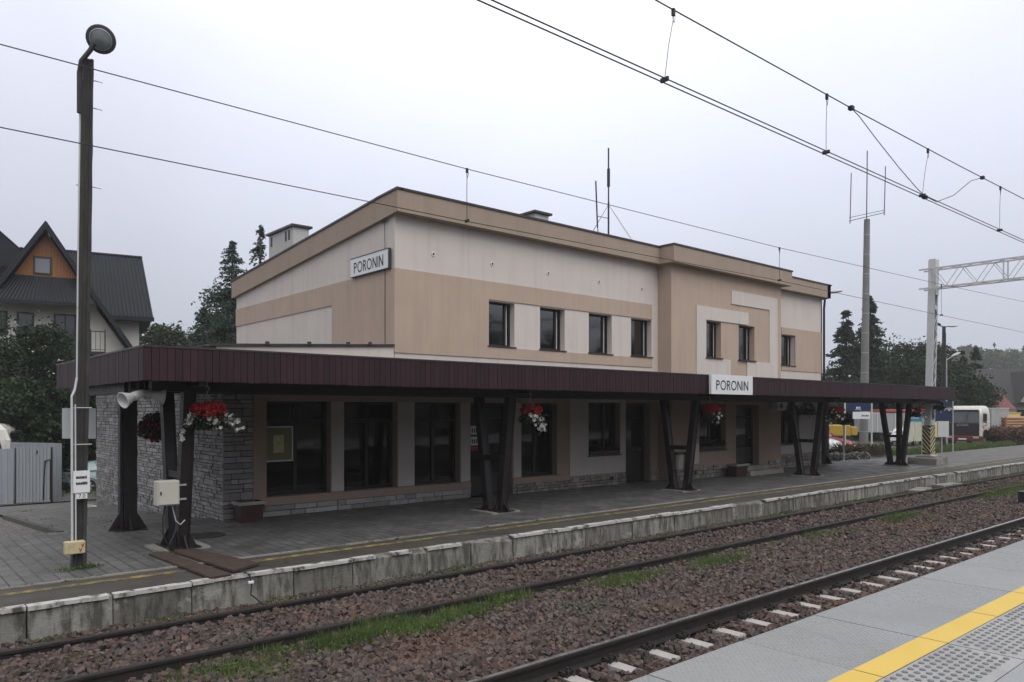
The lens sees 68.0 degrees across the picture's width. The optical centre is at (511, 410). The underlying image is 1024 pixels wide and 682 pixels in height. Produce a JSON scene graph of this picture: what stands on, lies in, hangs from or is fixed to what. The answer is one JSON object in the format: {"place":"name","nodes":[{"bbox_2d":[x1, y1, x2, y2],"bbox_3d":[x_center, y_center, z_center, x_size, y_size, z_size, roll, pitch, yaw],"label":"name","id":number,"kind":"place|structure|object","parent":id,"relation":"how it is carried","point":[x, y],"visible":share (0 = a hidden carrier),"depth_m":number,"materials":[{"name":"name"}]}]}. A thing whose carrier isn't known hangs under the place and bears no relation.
{"place":"outdoors","nodes":[
{"label":"outdoors","id":0,"kind":"place"},
{"bbox_2d":[0,518,43,536],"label":"cobbled yard","id":1,"kind":"structure","parent":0,"point":[8,528],"depth_m":16.61,"materials":[{"name":"grey stone"}]},
{"bbox_2d":[0,490,95,505],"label":"road","id":2,"kind":"structure","parent":0,"point":[65,497],"depth_m":28.85,"materials":[{"name":"grey asphalt"}]},
{"bbox_2d":[0,449,12,503],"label":"sheet fence","id":3,"kind":"object","parent":2,"relation":"on","point":[6,476],"visible":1,"depth_m":26.96,"materials":[{"name":"grey metal"}]},
{"bbox_2d":[0,423,21,448],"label":"lorry","id":4,"kind":"object","parent":2,"relation":"on","point":[8,433],"visible":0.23,"depth_m":30.13,"materials":[{"name":"white metal"}]},
{"bbox_2d":[14,447,52,503],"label":"sheet gate","id":5,"kind":"structure","parent":2,"relation":"on","point":[33,474],"depth_m":26.96,"materials":[{"name":"metal"}]},
{"bbox_2d":[10,442,61,500],"bbox_3d":[-18.199,2.365,28.963,2.738,2.269,0.032,0,0,20],"label":"sheet fence","id":6,"kind":"object","parent":2,"relation":"on","point":[57,471],"visible":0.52,"depth_m":28.61,"materials":[{"name":"grey metal"}]},
{"bbox_2d":[62,460,96,490],"bbox_3d":[-19.878,3.177,37.442,2.000,1.475,4.375,0,0,37],"label":"parked car","id":7,"kind":"object","parent":2,"relation":"on","point":[66,476],"visible":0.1,"depth_m":35.99,"materials":[{"name":"teal paint"}]},
{"bbox_2d":[62,408,96,438],"bbox_3d":[-9.710,1.310,17.043,0.760,2.721,0.075,0,0,0],"label":"pale board","id":8,"kind":"object","parent":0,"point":[66,428],"visible":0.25,"depth_m":17.01,"materials":[{"name":"grey metal"}]},
{"bbox_2d":[0,502,204,530],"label":"pavement","id":9,"kind":"structure","parent":0,"point":[37,513],"depth_m":19.92,"materials":[{"name":"concrete"}]},
{"bbox_2d":[3,515,63,532],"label":"pavement kerb","id":10,"kind":"structure","parent":9,"relation":"on","point":[35,526],"depth_m":16.98,"materials":[{"name":"grey concrete"}]},
{"bbox_2d":[0,459,962,587],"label":"platform paving","id":11,"kind":"structure","parent":0,"point":[32,558],"depth_m":15.96,"materials":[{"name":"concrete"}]},
{"bbox_2d":[63,24,115,568],"bbox_3d":[-6.365,-1.688,11.466,0.696,8.237,0.421,0,0,-24],"label":"lamp post","id":12,"kind":"object","parent":11,"relation":"on","point":[100,39],"visible":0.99,"depth_m":11.43,"materials":[{"name":"concrete"}]},
{"bbox_2d":[73,470,89,492],"bbox_3d":[-6.434,1.065,11.338,0.220,0.330,0.013,0,0,-41],"label":"pole sign","id":13,"kind":"object","parent":12,"relation":"attached to","point":[81,481],"visible":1,"depth_m":11.33,"materials":[{"name":"white metal"}]},
{"bbox_2d":[149,551,230,578],"bbox_3d":[-5.018,2.361,11.671,0.301,0.030,2.508,0,0,-45],"label":"rusty plate","id":14,"kind":"object","parent":11,"relation":"on","point":[198,568],"visible":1,"depth_m":11.47,"materials":[{"name":"metal"}]},
{"bbox_2d":[171,548,259,572],"bbox_3d":[-4.726,2.357,12.114,2.352,0.035,0.542,0,0,45],"label":"rusty plate","id":15,"kind":"object","parent":11,"relation":"on","point":[229,563],"visible":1,"depth_m":11.90,"materials":[{"name":"metal"}]},
{"bbox_2d":[231,499,266,523],"bbox_3d":[-5.625,2.155,16.212,0.585,0.450,0.465,0,0,-41],"label":"planter","id":16,"kind":"object","parent":11,"relation":"on","point":[248,511],"visible":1,"depth_m":16.08,"materials":[{"name":"concrete"}]},
{"bbox_2d":[56,344,954,552],"bbox_3d":[4.798,0.698,24.926,33.284,3.405,6.562,0,0,-41],"label":"platform canopy","id":17,"kind":"object","parent":11,"relation":"on","point":[187,374],"visible":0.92,"depth_m":15.28,"materials":[{"name":"metal"}]},
{"bbox_2d":[117,381,143,407],"bbox_3d":[-6.021,-0.273,12.018,0.262,0.481,0.389,0,0,40],"label":"loudspeaker","id":18,"kind":"object","parent":17,"relation":"attached to","point":[125,400],"visible":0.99,"depth_m":12.00,"materials":[{"name":"plastic"}]},
{"bbox_2d":[135,401,160,442],"bbox_3d":[-6.733,0.046,14.293,0.701,1.131,0.702,0,0,-41],"label":"hanging basket","id":19,"kind":"object","parent":17,"relation":"hanging from","point":[147,430],"visible":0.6,"depth_m":14.12,"materials":[{"name":"plant"}]},
{"bbox_2d":[142,380,165,404],"bbox_3d":[-5.811,-0.307,12.303,0.374,0.433,0.268,0,0,-41],"label":"loudspeaker","id":20,"kind":"object","parent":17,"relation":"attached to","point":[159,396],"visible":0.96,"depth_m":12.28,"materials":[{"name":"plastic"}]},
{"bbox_2d":[154,479,186,505],"bbox_3d":[-5.659,1.365,12.619,0.510,0.410,0.245,0,0,-41],"label":"meter cabinet","id":21,"kind":"object","parent":17,"relation":"attached to","point":[166,492],"visible":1,"depth_m":12.48,"materials":[{"name":"beige metal"}]},
{"bbox_2d":[176,386,245,449],"bbox_3d":[-5.068,0.078,12.725,0.951,1.195,0.745,0,0,6],"label":"hanging basket","id":22,"kind":"object","parent":17,"relation":"hanging from","point":[218,417],"visible":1,"depth_m":12.62,"materials":[{"name":"plant"}]},
{"bbox_2d":[518,394,547,434],"bbox_3d":[0.468,0.021,17.544,0.728,1.083,0.899,0,0,8],"label":"hanging basket","id":23,"kind":"object","parent":17,"relation":"hanging from","point":[534,417],"visible":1,"depth_m":17.48,"materials":[{"name":"plant"}]},
{"bbox_2d":[699,398,722,425],"bbox_3d":[5.931,-0.036,22.262,0.777,0.968,0.797,0,0,-41],"label":"hanging basket","id":24,"kind":"object","parent":17,"relation":"hanging from","point":[711,411],"visible":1,"depth_m":22.13,"materials":[{"name":"plant"}]},
{"bbox_2d":[709,374,752,394],"bbox_3d":[6.308,-0.735,21.785,2.100,0.550,0.084,0,0,-41],"label":"station sign","id":25,"kind":"object","parent":17,"relation":"attached to","point":[731,384],"visible":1,"depth_m":21.68,"materials":[{"name":"white metal"}]},
{"bbox_2d":[727,463,748,476],"bbox_3d":[8.145,2.150,27.329,0.795,0.460,0.425,0,0,-41],"label":"planter","id":26,"kind":"object","parent":11,"relation":"on","point":[737,469],"visible":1,"depth_m":27.15,"materials":[{"name":"concrete"}]},
{"bbox_2d":[0,436,1022,518],"bbox_3d":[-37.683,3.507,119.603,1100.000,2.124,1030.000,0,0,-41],"label":"ground","id":27,"kind":"structure","parent":0,"point":[875,441],"depth_m":59.96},
{"bbox_2d":[0,304,29,421],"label":"shrub","id":28,"kind":"object","parent":27,"relation":"on","point":[11,346],"visible":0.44,"depth_m":34.39,"materials":[{"name":"green plant"}]},
{"bbox_2d":[0,363,64,468],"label":"shrub","id":29,"kind":"object","parent":27,"relation":"on","point":[19,406],"visible":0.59,"depth_m":32.84,"materials":[{"name":"green plant"}]},
{"bbox_2d":[0,309,94,488],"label":"shrub","id":30,"kind":"object","parent":27,"relation":"on","point":[41,362],"visible":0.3,"depth_m":35.32,"materials":[{"name":"green plant"}]},
{"bbox_2d":[48,384,96,469],"bbox_3d":[-21.493,0.666,38.263,5.574,7.167,5.065,0,0,-41],"label":"shrub","id":31,"kind":"object","parent":27,"relation":"on","point":[93,446],"visible":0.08,"depth_m":36.74,"materials":[{"name":"green plant"}]},
{"bbox_2d":[0,221,153,402],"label":"chalet","id":32,"kind":"object","parent":27,"relation":"on","point":[38,271],"visible":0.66,"depth_m":40.99,"materials":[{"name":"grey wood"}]},
{"bbox_2d":[17,312,33,335],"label":"window","id":33,"kind":"structure","parent":32,"relation":"in","point":[25,316],"depth_m":40.00,"materials":[{"name":"grey glass"}]},
{"bbox_2d":[33,256,51,274],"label":"window","id":34,"kind":"structure","parent":32,"relation":"in","point":[42,265],"depth_m":40.13,"materials":[{"name":"grey glass"}]},
{"bbox_2d":[54,314,75,347],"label":"balcony door","id":35,"kind":"structure","parent":32,"relation":"in","point":[68,321],"depth_m":40.95,"materials":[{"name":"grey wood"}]},
{"bbox_2d":[139,320,213,346],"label":"leafy tree","id":36,"kind":"object","parent":27,"relation":"on","point":[166,336],"visible":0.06,"depth_m":59.52,"materials":[{"name":"green plant"}]},
{"bbox_2d":[187,306,218,346],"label":"spruce tree","id":37,"kind":"object","parent":27,"relation":"on","point":[202,318],"visible":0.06,"depth_m":42.89,"materials":[{"name":"green plant"}]},
{"bbox_2d":[188,272,238,342],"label":"leafy tree","id":38,"kind":"object","parent":27,"relation":"on","point":[210,313],"visible":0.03,"depth_m":52.69,"materials":[{"name":"green plant"}]},
{"bbox_2d":[186,240,247,345],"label":"spruce tree","id":39,"kind":"object","parent":27,"relation":"on","point":[226,323],"visible":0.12,"depth_m":41.69,"materials":[{"name":"green plant"}]},
{"bbox_2d":[235,225,266,332],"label":"larch tree","id":40,"kind":"object","parent":27,"relation":"on","point":[259,250],"visible":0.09,"depth_m":47.77,"materials":[{"name":"green plant"}]},
{"bbox_2d":[96,186,831,521],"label":"station building","id":41,"kind":"structure","parent":27,"relation":"on","point":[446,289],"depth_m":22.09,"materials":[{"name":"beige paint"}]},
{"bbox_2d":[267,426,292,461],"bbox_3d":[-5.296,0.760,17.233,0.670,0.800,0.036,0,0,-41],"label":"poster frame","id":42,"kind":"object","parent":41,"relation":"attached to","point":[279,443],"visible":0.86,"depth_m":17.24,"materials":[{"name":"paper"}]},
{"bbox_2d":[267,401,325,495],"bbox_3d":[-5.052,0.865,17.608,1.590,2.150,0.070,0,0,-41],"label":"window","id":43,"kind":"structure","parent":41,"relation":"in","point":[306,473],"depth_m":17.71,"materials":[{"name":"black glass"}]},
{"bbox_2d":[344,402,392,489],"bbox_3d":[-3.629,0.865,18.844,1.500,2.150,0.070,0,0,-41],"label":"window","id":44,"kind":"structure","parent":41,"relation":"in","point":[368,426],"depth_m":18.89,"materials":[{"name":"black glass"}]},
{"bbox_2d":[350,247,390,277],"bbox_3d":[-3.722,-3.850,19.880,0.078,0.520,1.945,0,0,-41],"label":"station sign","id":45,"kind":"object","parent":41,"relation":"attached to","point":[372,262],"visible":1,"depth_m":19.77,"materials":[{"name":"white metal"}]},
{"bbox_2d":[415,402,454,484],"bbox_3d":[-2.123,0.865,20.153,1.470,2.150,0.070,0,0,-41],"label":"window","id":46,"kind":"structure","parent":41,"relation":"in","point":[434,422],"depth_m":20.20,"materials":[{"name":"black glass"}]},
{"bbox_2d":[470,403,503,495],"bbox_3d":[-0.760,1.085,21.381,1.520,2.590,0.083,0,0,-41],"label":"door","id":47,"kind":"structure","parent":41,"relation":"in","point":[494,411],"depth_m":21.51,"materials":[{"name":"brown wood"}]},
{"bbox_2d":[488,302,516,348],"bbox_3d":[-0.366,-2.417,21.484,1.050,1.285,0.325,0,0,-41],"label":"window","id":48,"kind":"structure","parent":41,"relation":"in","point":[497,311],"depth_m":21.65,"materials":[{"name":"black glass"}]},
{"bbox_2d":[521,403,551,476],"bbox_3d":[0.640,0.865,22.553,1.450,2.150,0.070,0,0,-41],"label":"window","id":49,"kind":"structure","parent":41,"relation":"in","point":[536,449],"depth_m":22.66,"materials":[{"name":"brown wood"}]},
{"bbox_2d":[539,308,566,351],"bbox_3d":[1.144,-2.417,22.796,1.110,1.285,0.325,0,0,-41],"label":"window","id":50,"kind":"structure","parent":41,"relation":"in","point":[547,316],"depth_m":22.94,"materials":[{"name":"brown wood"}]},
{"bbox_2d":[588,314,613,354],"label":"window","id":51,"kind":"structure","parent":41,"relation":"in","point":[595,321],"depth_m":24.36,"materials":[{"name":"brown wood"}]},
{"bbox_2d":[589,439,619,455],"bbox_3d":[2.901,1.158,24.276,1.406,0.515,0.523,0,0,-38],"label":"window box","id":52,"kind":"object","parent":41,"relation":"on","point":[608,450],"visible":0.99,"depth_m":24.20,"materials":[{"name":"green plant"}]},
{"bbox_2d":[588,403,621,456],"bbox_3d":[2.876,0.603,24.301,1.580,1.705,0.325,0,0,-41],"label":"window","id":53,"kind":"structure","parent":41,"relation":"in","point":[601,415],"depth_m":24.48,"materials":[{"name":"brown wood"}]},
{"bbox_2d":[625,403,643,481],"bbox_3d":[4.024,1.065,25.519,1.290,2.630,0.152,0,0,-41],"label":"door","id":54,"kind":"structure","parent":41,"relation":"in","point":[634,411],"depth_m":25.66,"materials":[{"name":"brown wood"}]},
{"bbox_2d":[630,319,653,357],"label":"window","id":55,"kind":"structure","parent":41,"relation":"in","point":[636,325],"depth_m":25.69,"materials":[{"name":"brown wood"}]},
{"bbox_2d":[699,436,726,449],"bbox_3d":[7.156,1.145,27.208,1.541,0.519,0.455,0,0,-41],"label":"window box","id":56,"kind":"object","parent":41,"relation":"on","point":[714,446],"visible":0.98,"depth_m":27.15,"materials":[{"name":"green plant"}]},
{"bbox_2d":[699,405,727,451],"bbox_3d":[7.123,0.618,27.236,1.700,1.655,0.325,0,0,-41],"label":"window","id":57,"kind":"structure","parent":41,"relation":"in","point":[707,430],"depth_m":27.34,"materials":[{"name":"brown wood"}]},
{"bbox_2d":[706,322,723,358],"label":"window","id":58,"kind":"structure","parent":41,"relation":"in","point":[709,325],"depth_m":27.51,"materials":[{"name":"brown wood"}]},
{"bbox_2d":[736,405,752,463],"bbox_3d":[8.723,0.935,28.847,1.590,2.290,0.152,0,0,-41],"label":"door","id":59,"kind":"structure","parent":41,"relation":"in","point":[744,413],"depth_m":29.05,"materials":[{"name":"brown wood"}]},
{"bbox_2d":[738,326,756,361],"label":"window","id":60,"kind":"structure","parent":41,"relation":"in","point":[743,331],"depth_m":28.92,"materials":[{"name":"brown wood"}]},
{"bbox_2d":[781,405,792,445],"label":"window","id":61,"kind":"structure","parent":41,"relation":"in","point":[786,432],"depth_m":31.99,"materials":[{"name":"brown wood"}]},
{"bbox_2d":[781,335,795,366],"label":"window","id":62,"kind":"structure","parent":41,"relation":"in","point":[785,340],"depth_m":32.02,"materials":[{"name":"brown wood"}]},
{"bbox_2d":[822,310,878,439],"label":"spruce tree","id":63,"kind":"object","parent":27,"relation":"on","point":[845,334],"visible":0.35,"depth_m":71.66,"materials":[{"name":"green plant"}]},
{"bbox_2d":[829,440,894,460],"bbox_3d":[16.759,2.035,38.018,6.854,0.950,2.437,0,0,-36],"label":"rock bed","id":64,"kind":"object","parent":27,"relation":"on","point":[860,451],"visible":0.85,"depth_m":38.46,"materials":[{"name":"grey stone"}]},
{"bbox_2d":[825,323,904,376],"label":"leafy tree","id":65,"kind":"object","parent":27,"relation":"on","point":[883,349],"visible":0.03,"depth_m":79.11,"materials":[{"name":"green plant"}]},
{"bbox_2d":[848,295,893,436],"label":"spruce tree","id":66,"kind":"object","parent":27,"relation":"on","point":[875,343],"visible":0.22,"depth_m":74.96,"materials":[{"name":"green plant"}]},
{"bbox_2d":[854,409,923,440],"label":"trailer","id":67,"kind":"object","parent":27,"relation":"on","point":[891,419],"visible":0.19,"depth_m":66.03,"materials":[{"name":"grey metal"}]},
{"bbox_2d":[869,338,963,408],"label":"leafy tree","id":68,"kind":"object","parent":27,"relation":"on","point":[910,371],"visible":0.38,"depth_m":69.42,"materials":[{"name":"green plant"}]},
{"bbox_2d":[888,336,970,408],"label":"leafy tree","id":69,"kind":"object","parent":27,"relation":"on","point":[962,366],"visible":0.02,"depth_m":72.53,"materials":[{"name":"green plant"}]},
{"bbox_2d":[938,323,957,446],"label":"lamp post","id":70,"kind":"object","parent":27,"relation":"on","point":[943,374],"visible":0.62,"depth_m":49.86,"materials":[{"name":"metal"}]},
{"bbox_2d":[907,256,1023,464],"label":"catenary portal","id":71,"kind":"object","parent":27,"relation":"on","point":[928,456],"visible":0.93,"depth_m":33.66,"materials":[{"name":"grey metal"}]},
{"bbox_2d":[0,44,1022,331],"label":"overhead line","id":72,"kind":"object","parent":71,"relation":"hanging from","point":[426,158],"visible":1,"depth_m":10.88,"materials":[{"name":"black metal"}]},
{"bbox_2d":[477,0,1023,242],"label":"overhead line","id":73,"kind":"object","parent":71,"relation":"hanging from","point":[824,152],"visible":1,"depth_m":8.66,"materials":[{"name":"black metal"}]},
{"bbox_2d":[947,362,1006,407],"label":"leafy tree","id":74,"kind":"object","parent":27,"relation":"on","point":[973,390],"visible":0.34,"depth_m":70.30,"materials":[{"name":"green plant"}]},
{"bbox_2d":[948,406,1008,443],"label":"bus","id":75,"kind":"object","parent":27,"relation":"on","point":[974,423],"visible":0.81,"depth_m":57.91,"materials":[{"name":"white metal"}]},
{"bbox_2d":[949,411,986,422],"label":"window","id":76,"kind":"structure","parent":75,"relation":"in","point":[959,416],"depth_m":57.81,"materials":[{"name":"grey glass"}]},
{"bbox_2d":[951,342,1023,368],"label":"leafy tree","id":77,"kind":"object","parent":27,"relation":"on","point":[995,358],"visible":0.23,"depth_m":284.42,"materials":[{"name":"green plant"}]},
{"bbox_2d":[954,364,1023,415],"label":"house","id":78,"kind":"structure","parent":27,"relation":"on","point":[1010,382],"depth_m":80.39,"materials":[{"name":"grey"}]},
{"bbox_2d":[987,416,1023,442],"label":"timber stack","id":79,"kind":"object","parent":27,"relation":"on","point":[1015,421],"visible":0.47,"depth_m":60.02,"materials":[{"name":"brown wood"}]},
{"bbox_2d":[988,425,1023,442],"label":"hedge","id":80,"kind":"object","parent":27,"relation":"on","point":[999,433],"visible":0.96,"depth_m":57.04,"materials":[{"name":"plant"}]},
{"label":"platform base","id":81,"kind":"structure","parent":27,"relation":"on","visible":0},
{"bbox_2d":[629,540,1023,681],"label":"platform","id":82,"kind":"structure","parent":81,"relation":"on","point":[829,644],"depth_m":5.66,"materials":[{"name":"grey concrete"}]},
{"bbox_2d":[827,586,1023,681],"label":"yellow platform line","id":83,"kind":"object","parent":82,"relation":"on","point":[891,661],"visible":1,"depth_m":5.38,"materials":[{"name":"yellow paint"}]},
{"bbox_2d":[877,603,1023,681],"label":"tactile strip","id":84,"kind":"object","parent":81,"relation":"on","point":[992,650],"visible":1,"depth_m":5.06,"materials":[{"name":"grey concrete"}]},
{"bbox_2d":[0,457,1023,606],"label":"platform edge strip","id":85,"kind":"object","parent":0,"point":[110,587],"depth_m":13.53,"materials":[{"name":"concrete"}]},
{"bbox_2d":[0,464,968,590],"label":"paving kerb","id":86,"kind":"structure","parent":85,"relation":"on","point":[105,575],"depth_m":14.24,"materials":[{"name":"concrete"}]},
{"bbox_2d":[0,462,1023,644],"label":"platform wall","id":87,"kind":"structure","parent":85,"relation":"attached to","point":[34,621],"depth_m":12.40,"materials":[{"name":"concrete"}]},
{"bbox_2d":[0,458,1023,595],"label":"yellow line","id":88,"kind":"object","parent":85,"relation":"on","point":[77,584],"visible":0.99,"depth_m":13.93,"materials":[{"name":"yellow paint"}]},
{"bbox_2d":[0,0,1023,377],"label":"sky","id":89,"kind":"structure","parent":0,"point":[475,85],"materials":[{"name":"white"}]},
{"bbox_2d":[0,471,1023,681],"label":"ballast bed","id":90,"kind":"object","parent":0,"point":[324,669],"visible":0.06,"depth_m":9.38,"materials":[{"name":"gravel"}]},
{"bbox_2d":[0,473,1023,659],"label":"rail","id":91,"kind":"object","parent":90,"relation":"on","point":[25,651],"depth_m":11.28,"materials":[{"name":"metal"}]},
{"bbox_2d":[0,471,1023,681],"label":"grass","id":92,"kind":"structure","parent":90,"relation":"on","point":[445,613],"depth_m":9.95,"materials":[{"name":"green plant"}]},
{"bbox_2d":[49,484,1023,681],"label":"rail","id":93,"kind":"object","parent":90,"relation":"on","point":[124,673],"depth_m":10.32,"materials":[{"name":"metal"}]},
{"bbox_2d":[554,667,592,681],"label":"sleeper","id":94,"kind":"object","parent":90,"relation":"on","point":[567,675],"visible":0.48,"depth_m":7.33,"materials":[{"name":"white concrete"}]},
{"bbox_2d":[596,653,641,672],"bbox_3d":[1.374,2.652,7.354,0.280,0.315,2.600,0,0,-41],"label":"sleeper","id":95,"kind":"object","parent":90,"relation":"on","point":[614,664],"visible":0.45,"depth_m":7.70,"materials":[{"name":"white concrete"}]},
{"bbox_2d":[640,641,680,660],"bbox_3d":[1.842,2.652,7.760,0.280,0.315,2.600,0,0,-41],"label":"sleeper","id":96,"kind":"object","parent":90,"relation":"on","point":[660,654],"visible":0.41,"depth_m":8.06,"materials":[{"name":"concrete"}]},
{"bbox_2d":[671,630,713,648],"bbox_3d":[2.310,2.652,8.167,0.280,0.315,2.600,0,0,-41],"label":"sleeper","id":97,"kind":"object","parent":90,"relation":"on","point":[685,638],"visible":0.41,"depth_m":8.50,"materials":[{"name":"white concrete"}]},
{"bbox_2d":[702,620,745,639],"bbox_3d":[2.778,2.652,8.573,0.280,0.315,2.600,0,0,-41],"label":"sleeper","id":98,"kind":"object","parent":90,"relation":"on","point":[715,627],"visible":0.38,"depth_m":8.90,"materials":[{"name":"white concrete"}]},
{"bbox_2d":[466,517,1023,681],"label":"rail","id":99,"kind":"object","parent":90,"relation":"on","point":[543,670],"depth_m":9.00,"materials":[{"name":"metal"}]},
{"bbox_2d":[62,439,1023,498],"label":"grass","id":100,"kind":"structure","parent":0,"point":[964,446],"depth_m":48.77,"materials":[{"name":"green plant"}]},
{"bbox_2d":[865,451,954,458],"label":"path","id":101,"kind":"structure","parent":0,"point":[878,457],"depth_m":38.67,"materials":[{"name":"concrete"}]},
{"bbox_2d":[908,416,922,453],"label":"timetable board","id":102,"kind":"object","parent":101,"relation":"on","point":[915,432],"visible":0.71,"depth_m":41.98,"materials":[{"name":"paper"}]},
{"bbox_2d":[935,421,948,452],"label":"notice cabinet","id":103,"kind":"object","parent":101,"relation":"on","point":[941,429],"visible":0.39,"depth_m":43.13,"materials":[{"name":"grey metal"}]},
{"bbox_2d":[935,401,953,451],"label":"station board","id":104,"kind":"object","parent":101,"relation":"on","point":[944,415],"visible":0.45,"depth_m":44.80,"materials":[{"name":"metal"}]},
{"bbox_2d":[877,445,1023,463],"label":"asphalt platform","id":105,"kind":"structure","parent":0,"point":[984,455],"depth_m":40.16,"materials":[{"name":"grey asphalt"}]},
{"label":"car park","id":106,"kind":"structure","parent":0,"visible":0},
{"bbox_2d":[829,425,857,440],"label":"digger","id":107,"kind":"object","parent":106,"relation":"on","point":[836,430],"visible":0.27,"depth_m":55.02,"materials":[{"name":"yellow metal"}]},
{"bbox_2d":[844,403,872,444],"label":"platform board","id":108,"kind":"object","parent":106,"relation":"on","point":[857,407],"visible":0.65,"depth_m":43.99,"materials":[{"name":"white paint"}]},
{"bbox_2d":[849,151,885,445],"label":"radio mast","id":109,"kind":"object","parent":106,"relation":"on","point":[863,431],"visible":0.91,"depth_m":44.88,"materials":[{"name":"metal"}]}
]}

